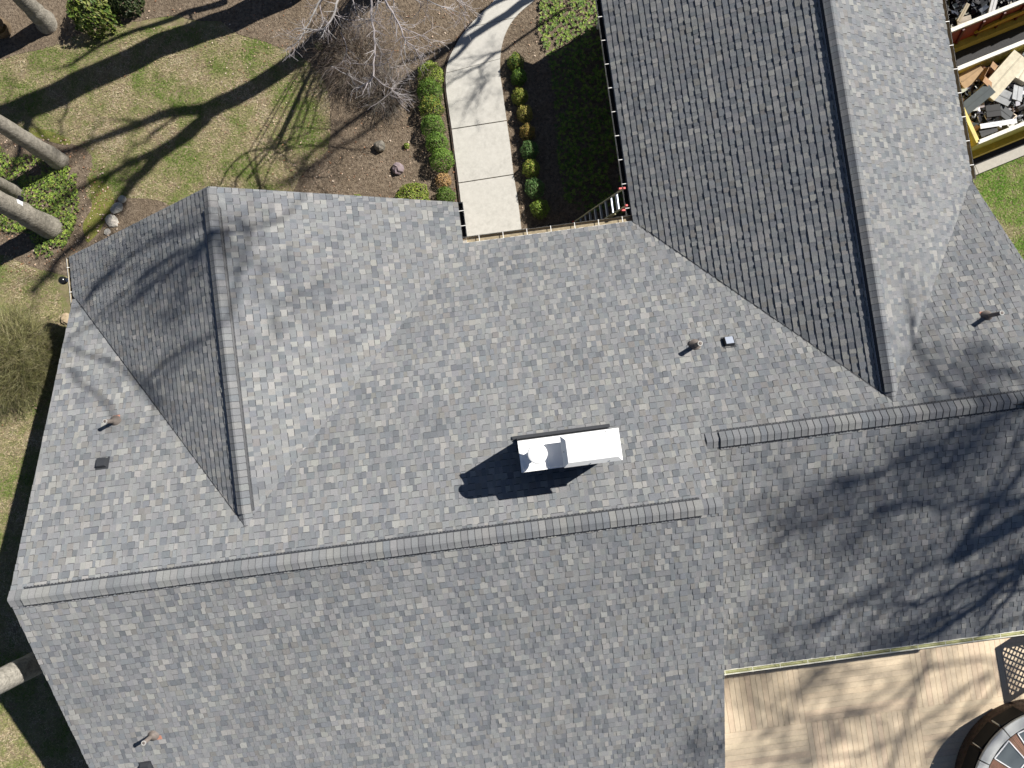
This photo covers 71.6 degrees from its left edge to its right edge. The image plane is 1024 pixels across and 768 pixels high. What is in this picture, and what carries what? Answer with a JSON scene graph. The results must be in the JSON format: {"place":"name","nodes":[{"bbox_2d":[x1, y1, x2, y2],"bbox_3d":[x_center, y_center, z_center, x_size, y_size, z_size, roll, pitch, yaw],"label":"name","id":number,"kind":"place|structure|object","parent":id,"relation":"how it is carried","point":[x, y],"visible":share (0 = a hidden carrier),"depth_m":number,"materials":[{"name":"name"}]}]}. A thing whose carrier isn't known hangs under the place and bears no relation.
{"place":"outdoors","nodes":[
{"label":"outdoors","id":0,"kind":"place"},
{"bbox_2d":[446,0,534,235],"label":"walkway","id":1,"kind":"structure","parent":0,"point":[474,90],"depth_m":20.38,"materials":[{"name":"concrete"}]},
{"bbox_2d":[0,15,1023,767],"bbox_3d":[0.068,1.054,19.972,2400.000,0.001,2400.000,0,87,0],"label":"lawn","id":2,"kind":"structure","parent":0,"point":[168,23],"depth_m":20.44,"materials":[{"name":"green plant"}]},
{"bbox_2d":[0,652,42,693],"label":"tree","id":3,"kind":"object","parent":2,"relation":"on","point":[17,672],"visible":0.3,"depth_m":16.28,"materials":[{"name":"grey plant"}]},
{"bbox_2d":[0,289,65,420],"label":"forsythia","id":4,"kind":"object","parent":2,"relation":"on","point":[13,348],"visible":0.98,"depth_m":19.48,"materials":[{"name":"green plant"}]},
{"bbox_2d":[60,313,68,324],"bbox_3d":[-12.627,-1.849,20.117,0.334,0.142,0.334,0,87,0],"label":"rock","id":5,"kind":"object","parent":2,"relation":"on","point":[65,316],"visible":0.73,"depth_m":20.06,"materials":[{"name":"beige stone"}]},
{"bbox_2d":[0,134,169,275],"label":"mulch bed","id":6,"kind":"object","parent":2,"relation":"on","point":[134,210],"visible":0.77,"depth_m":20.32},
{"bbox_2d":[0,177,23,198],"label":"tree","id":7,"kind":"object","parent":6,"relation":"on","point":[10,188],"visible":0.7,"depth_m":19.64,"materials":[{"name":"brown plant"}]},
{"bbox_2d":[0,191,62,239],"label":"tree","id":8,"kind":"object","parent":6,"relation":"on","point":[39,222],"visible":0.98,"depth_m":19.14,"materials":[{"name":"grey plant"}]},
{"bbox_2d":[0,115,68,170],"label":"tree","id":9,"kind":"object","parent":6,"relation":"on","point":[53,157],"visible":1,"depth_m":19.04,"materials":[{"name":"grey plant"}]},
{"bbox_2d":[0,146,79,257],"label":"ground cover","id":10,"kind":"object","parent":6,"relation":"on","point":[21,184],"visible":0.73,"depth_m":20.24,"materials":[{"name":"green plant"}]},
{"bbox_2d":[28,127,70,144],"bbox_3d":[-13.304,-7.130,20.435,1.307,0.001,0.283,19,87,1],"label":"moss","id":11,"kind":"object","parent":6,"relation":"on","point":[46,135],"visible":0.92,"depth_m":20.43,"materials":[{"name":"green plant"}]},
{"bbox_2d":[0,133,119,274],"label":"leaf litter","id":12,"kind":"object","parent":6,"relation":"on","point":[62,203],"visible":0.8,"depth_m":20.31,"materials":[{"name":"brown plant"}]},
{"bbox_2d":[83,176,113,241],"bbox_3d":[-11.818,-5.004,20.318,0.887,0.001,1.942,0,87,0],"label":"moss","id":13,"kind":"object","parent":6,"relation":"on","point":[94,222],"visible":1,"depth_m":20.32,"materials":[{"name":"green plant"}]},
{"bbox_2d":[104,229,110,234],"bbox_3d":[-11.545,-4.341,20.269,0.195,0.095,0.195,0,87,0],"label":"rock","id":14,"kind":"object","parent":6,"relation":"on","point":[107,231],"visible":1,"depth_m":20.24,"materials":[{"name":"grey stone"}]},
{"bbox_2d":[105,214,118,226],"bbox_3d":[-11.427,-4.660,20.272,0.353,0.122,0.406,-20,87,-1],"label":"rock","id":15,"kind":"object","parent":6,"relation":"on","point":[111,220],"visible":1,"depth_m":20.24,"materials":[{"name":"beige stone"}]},
{"bbox_2d":[110,202,122,213],"bbox_3d":[-11.296,-5.028,20.286,0.377,0.131,0.305,-16,87,-1],"label":"rock","id":16,"kind":"object","parent":6,"relation":"on","point":[117,207],"visible":1,"depth_m":20.25,"materials":[{"name":"grey stone"}]},
{"bbox_2d":[118,195,126,202],"bbox_3d":[-11.148,-5.287,20.311,0.243,0.108,0.219,0,87,0],"label":"rock","id":17,"kind":"object","parent":6,"relation":"on","point":[122,199],"visible":1,"depth_m":20.28,"materials":[{"name":"grey stone"}]},
{"bbox_2d":[0,0,179,59],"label":"mulch bed","id":18,"kind":"object","parent":2,"relation":"on","point":[27,35],"visible":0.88,"depth_m":20.62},
{"bbox_2d":[0,16,11,38],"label":"tree","id":19,"kind":"object","parent":18,"relation":"on","point":[5,29],"visible":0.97,"depth_m":20.24,"materials":[{"name":"brown plant"}]},
{"bbox_2d":[13,0,56,33],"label":"tree","id":20,"kind":"object","parent":18,"relation":"on","point":[41,17],"visible":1,"depth_m":20.00,"materials":[{"name":"grey plant"}]},
{"bbox_2d":[65,0,122,40],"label":"rhododendron","id":21,"kind":"object","parent":18,"relation":"on","point":[76,6],"visible":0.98,"depth_m":20.02,"materials":[{"name":"green plant"}]},
{"bbox_2d":[109,0,144,18],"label":"rhododendron","id":22,"kind":"object","parent":18,"relation":"on","point":[131,9],"visible":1,"depth_m":20.29,"materials":[{"name":"green plant"}]},
{"bbox_2d":[2,9,339,651],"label":"leaf litter","id":23,"kind":"object","parent":2,"relation":"on","point":[138,174],"visible":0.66,"depth_m":20.39,"materials":[{"name":"brown plant"}]},
{"bbox_2d":[271,0,482,110],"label":"ornamental tree","id":24,"kind":"object","parent":2,"relation":"on","point":[372,17],"visible":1,"depth_m":16.29,"materials":[{"name":"grey plant"}]},
{"bbox_2d":[172,0,625,240],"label":"mulch bed","id":25,"kind":"object","parent":2,"relation":"on","point":[570,212],"visible":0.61,"depth_m":20.45,"materials":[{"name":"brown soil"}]},
{"bbox_2d":[147,0,538,217],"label":"leaf litter","id":26,"kind":"object","parent":25,"relation":"on","point":[343,97],"visible":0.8,"depth_m":20.46,"materials":[{"name":"brown plant"}]},
{"bbox_2d":[295,0,415,108],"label":"bare shrub","id":27,"kind":"object","parent":25,"relation":"on","point":[333,44],"visible":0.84,"depth_m":19.95,"materials":[{"name":"plant"}]},
{"bbox_2d":[373,140,384,151],"bbox_3d":[-3.788,-6.805,20.290,0.335,0.259,0.339,0,87,0],"label":"rock","id":28,"kind":"object","parent":25,"relation":"on","point":[379,145],"visible":1,"depth_m":20.21,"materials":[{"name":"beige stone"}]},
{"bbox_2d":[346,42,420,125],"bbox_3d":[-3.655,-8.407,19.835,2.529,1.317,2.375,0,87,0],"label":"bare shrub","id":29,"kind":"object","parent":25,"relation":"on","point":[384,87],"visible":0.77,"depth_m":20.06,"materials":[{"name":"plant"}]},
{"bbox_2d":[392,162,403,174],"bbox_3d":[-3.255,-6.155,20.258,0.359,0.250,0.341,0,87,0],"label":"rock","id":30,"kind":"object","parent":25,"relation":"on","point":[397,168],"visible":1,"depth_m":20.21,"materials":[{"name":"pink stone"}]},
{"bbox_2d":[395,182,429,199],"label":"spreading shrub","id":31,"kind":"object","parent":25,"relation":"on","point":[405,188],"visible":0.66,"depth_m":20.01,"materials":[{"name":"green plant"}]},
{"bbox_2d":[416,76,442,107],"bbox_3d":[-2.351,-8.320,20.073,0.798,0.812,0.788,0,87,0],"label":"boxwood","id":32,"kind":"object","parent":25,"relation":"on","point":[425,84],"visible":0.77,"depth_m":19.97,"materials":[{"name":"green plant"}]},
{"bbox_2d":[417,60,443,90],"bbox_3d":[-2.326,-8.786,20.091,0.791,0.825,0.786,0,87,0],"label":"boxwood","id":33,"kind":"object","parent":25,"relation":"on","point":[426,65],"visible":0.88,"depth_m":19.97,"materials":[{"name":"green plant"}]},
{"bbox_2d":[418,93,444,120],"bbox_3d":[-2.300,-7.862,20.100,0.762,0.709,0.738,0,87,0],"label":"boxwood","id":34,"kind":"object","parent":25,"relation":"on","point":[430,104],"visible":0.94,"depth_m":19.97,"materials":[{"name":"green plant"}]},
{"bbox_2d":[420,113,446,138],"bbox_3d":[-2.241,-7.328,20.056,0.756,0.740,0.750,0,87,0],"label":"boxwood","id":35,"kind":"object","parent":25,"relation":"on","point":[426,120],"visible":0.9,"depth_m":19.95,"materials":[{"name":"green plant"}]},
{"bbox_2d":[425,130,449,154],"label":"boxwood","id":36,"kind":"object","parent":25,"relation":"on","point":[432,139],"visible":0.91,"depth_m":19.93,"materials":[{"name":"green plant"}]},
{"bbox_2d":[429,147,454,173],"bbox_3d":[-1.991,-6.344,20.007,0.760,0.733,0.762,0,87,0],"label":"boxwood","id":37,"kind":"object","parent":25,"relation":"on","point":[432,161],"visible":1,"depth_m":19.91,"materials":[{"name":"green plant"}]},
{"bbox_2d":[435,172,451,187],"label":"boxwood","id":38,"kind":"object","parent":25,"relation":"on","point":[443,179],"visible":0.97,"depth_m":20.10,"materials":[{"name":"orange plant"}]},
{"bbox_2d":[435,186,455,201],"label":"boxwood","id":39,"kind":"object","parent":25,"relation":"on","point":[445,197],"visible":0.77,"depth_m":19.97,"materials":[{"name":"green plant"}]},
{"bbox_2d":[444,21,471,201],"bbox_3d":[-1.557,-7.316,20.379,0.804,0.070,6.338,0,87,0],"label":"edging strip","id":40,"kind":"object","parent":25,"relation":"on","point":[467,26],"visible":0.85,"depth_m":20.41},
{"bbox_2d":[507,51,524,71],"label":"boxwood","id":41,"kind":"object","parent":25,"relation":"on","point":[516,54],"visible":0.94,"depth_m":20.16,"materials":[{"name":"green plant"}]},
{"bbox_2d":[510,68,526,87],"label":"boxwood","id":42,"kind":"object","parent":25,"relation":"on","point":[514,77],"visible":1,"depth_m":20.18,"materials":[{"name":"green plant"}]},
{"bbox_2d":[511,87,527,105],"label":"boxwood","id":43,"kind":"object","parent":25,"relation":"on","point":[520,90],"visible":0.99,"depth_m":20.16,"materials":[{"name":"green plant"}]},
{"bbox_2d":[517,104,532,123],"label":"boxwood","id":44,"kind":"object","parent":25,"relation":"on","point":[528,108],"visible":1,"depth_m":20.12,"materials":[{"name":"green plant"}]},
{"bbox_2d":[519,122,534,140],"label":"boxwood","id":45,"kind":"object","parent":25,"relation":"on","point":[529,127],"visible":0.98,"depth_m":20.09,"materials":[{"name":"brown plant"}]},
{"bbox_2d":[519,140,538,160],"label":"boxwood","id":46,"kind":"object","parent":25,"relation":"on","point":[529,151],"visible":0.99,"depth_m":20.04,"materials":[{"name":"green plant"}]},
{"bbox_2d":[522,158,539,177],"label":"boxwood","id":47,"kind":"object","parent":25,"relation":"on","point":[530,164],"visible":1,"depth_m":20.05,"materials":[{"name":"green plant"}]},
{"bbox_2d":[524,176,544,198],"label":"boxwood","id":48,"kind":"object","parent":25,"relation":"on","point":[536,188],"visible":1,"depth_m":19.98,"materials":[{"name":"green plant"}]},
{"bbox_2d":[530,198,549,219],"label":"boxwood","id":49,"kind":"object","parent":25,"relation":"on","point":[540,200],"visible":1,"depth_m":19.96,"materials":[{"name":"green plant"}]},
{"bbox_2d":[538,0,623,212],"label":"ground cover","id":50,"kind":"object","parent":25,"relation":"on","point":[584,151],"visible":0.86,"depth_m":20.34,"materials":[{"name":"green plant"}]},
{"bbox_2d":[572,187,627,222],"bbox_3d":[2.266,-4.454,18.767,1.099,2.925,0.584,-5,87,0],"label":"ladder","id":51,"kind":"object","parent":25,"relation":"on","point":[606,206],"visible":0.69,"depth_m":18.25,"materials":[{"name":"silver metal"}]},
{"bbox_2d":[7,0,1023,767],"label":"house","id":52,"kind":"structure","parent":2,"relation":"on","point":[329,480],"depth_m":15.58,"materials":[{"name":"grey"}]},
{"bbox_2d":[724,636,1023,767],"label":"deck","id":53,"kind":"structure","parent":2,"relation":"on","point":[927,708],"depth_m":19.25,"materials":[{"name":"beige wood"}]},
{"bbox_2d":[955,699,1023,767],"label":"round spa","id":54,"kind":"object","parent":53,"relation":"on","point":[990,741],"visible":1,"depth_m":18.46,"materials":[{"name":"brown wood"}]},
{"bbox_2d":[973,157,1023,258],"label":"grass","id":55,"kind":"structure","parent":2,"relation":"on","point":[1020,201],"depth_m":20.25,"materials":[{"name":"green plant"}]},
{"bbox_2d":[974,146,1023,174],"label":"kerb","id":56,"kind":"structure","parent":2,"relation":"on","point":[999,160],"depth_m":20.20,"materials":[{"name":"concrete"}]},
{"bbox_2d":[955,25,1023,165],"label":"driveway","id":57,"kind":"structure","parent":0,"point":[989,46],"depth_m":20.48,"materials":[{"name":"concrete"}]},
{"bbox_2d":[948,0,1023,51],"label":"dumpster","id":58,"kind":"object","parent":57,"relation":"on","point":[989,25],"visible":0.45,"depth_m":19.41,"materials":[{"name":"paint"}]},
{"bbox_2d":[946,0,1018,27],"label":"debris pile","id":59,"kind":"object","parent":58,"relation":"in","point":[981,7],"visible":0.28,"depth_m":19.72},
{"bbox_2d":[957,3,969,22],"bbox_3d":[12.335,-10.148,19.418,0.100,0.163,0.491,25,87,1],"label":"board scrap","id":60,"kind":"object","parent":59,"relation":"on","point":[963,12],"visible":1,"depth_m":19.41,"materials":[{"name":"beige wood"}]},
{"bbox_2d":[956,15,971,24],"bbox_3d":[12.421,-9.961,19.507,0.346,0.124,0.250,-10,87,0],"label":"board scrap","id":61,"kind":"object","parent":59,"relation":"on","point":[965,19],"visible":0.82,"depth_m":19.49,"materials":[{"name":"beige wood"}]},
{"bbox_2d":[988,0,997,12],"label":"metal strip","id":62,"kind":"object","parent":58,"relation":"in","point":[992,5],"visible":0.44,"depth_m":19.21,"materials":[{"name":"white metal"}]},
{"bbox_2d":[958,40,1023,158],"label":"dumpster","id":63,"kind":"object","parent":57,"relation":"on","point":[997,140],"visible":0.12,"depth_m":18.89,"materials":[{"name":"paint"}]},
{"bbox_2d":[961,52,1023,139],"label":"debris pile","id":64,"kind":"object","parent":63,"relation":"in","point":[977,119],"visible":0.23,"depth_m":19.21,"materials":[{"name":"grey"}]},
{"bbox_2d":[959,65,983,87],"bbox_3d":[12.318,-8.284,19.119,0.646,0.338,0.400,-38,87,-2],"label":"cardboard box","id":65,"kind":"object","parent":64,"relation":"on","point":[969,77],"visible":0.79,"depth_m":19.04,"materials":[{"name":"brown cardboard"}]},
{"bbox_2d":[963,84,994,113],"bbox_3d":[12.411,-7.606,18.933,0.842,0.181,0.340,-40,88,-2],"label":"shingle bundle","id":66,"kind":"object","parent":64,"relation":"on","point":[980,96],"visible":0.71,"depth_m":18.92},
{"bbox_2d":[977,127,997,137],"bbox_3d":[12.718,-6.773,18.987,0.454,0.105,0.220,-20,87,-1],"label":"scrap","id":67,"kind":"object","parent":64,"relation":"on","point":[985,132],"visible":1,"depth_m":18.96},
{"bbox_2d":[979,62,998,86],"bbox_3d":[12.779,-8.178,18.979,0.539,0.351,0.620,28,87,2],"label":"cardboard box","id":68,"kind":"object","parent":64,"relation":"on","point":[987,72],"visible":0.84,"depth_m":18.88,"materials":[{"name":"brown cardboard"}]},
{"bbox_2d":[985,104,1000,117],"bbox_3d":[12.845,-7.291,18.964,0.364,0.106,0.320,-5,87,0],"label":"scrap","id":69,"kind":"object","parent":64,"relation":"on","point":[994,110],"visible":1,"depth_m":18.94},
{"bbox_2d":[980,118,1016,128],"bbox_3d":[12.940,-6.924,18.894,0.950,0.076,0.130,-8,87,0],"label":"metal strip","id":70,"kind":"object","parent":64,"relation":"on","point":[998,123],"visible":1,"depth_m":18.89,"materials":[{"name":"white metal"}]},
{"bbox_2d":[977,50,1023,101],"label":"plywood board","id":71,"kind":"object","parent":64,"relation":"on","point":[1006,72],"visible":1,"depth_m":18.83,"materials":[{"name":"beige wood"}]},
{"bbox_2d":[994,89,1011,106],"bbox_3d":[13.087,-7.698,18.985,0.538,0.157,0.400,35,88,2],"label":"shingle scrap","id":72,"kind":"object","parent":64,"relation":"on","point":[1004,97],"visible":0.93,"depth_m":18.95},
{"bbox_2d":[1000,104,1012,119],"bbox_3d":[13.191,-7.252,19.011,0.419,0.132,0.280,30,87,2],"label":"shingle scrap","id":73,"kind":"object","parent":64,"relation":"on","point":[1006,113],"visible":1,"depth_m":19.00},
{"bbox_2d":[1012,85,1022,101],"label":"shingle scrap","id":74,"kind":"object","parent":64,"relation":"on","point":[1017,93],"visible":1,"depth_m":18.93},
{"bbox_2d":[1012,68,1023,85],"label":"cardboard box","id":75,"kind":"object","parent":64,"relation":"on","point":[1018,79],"visible":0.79,"depth_m":18.94,"materials":[{"name":"beige cardboard"}]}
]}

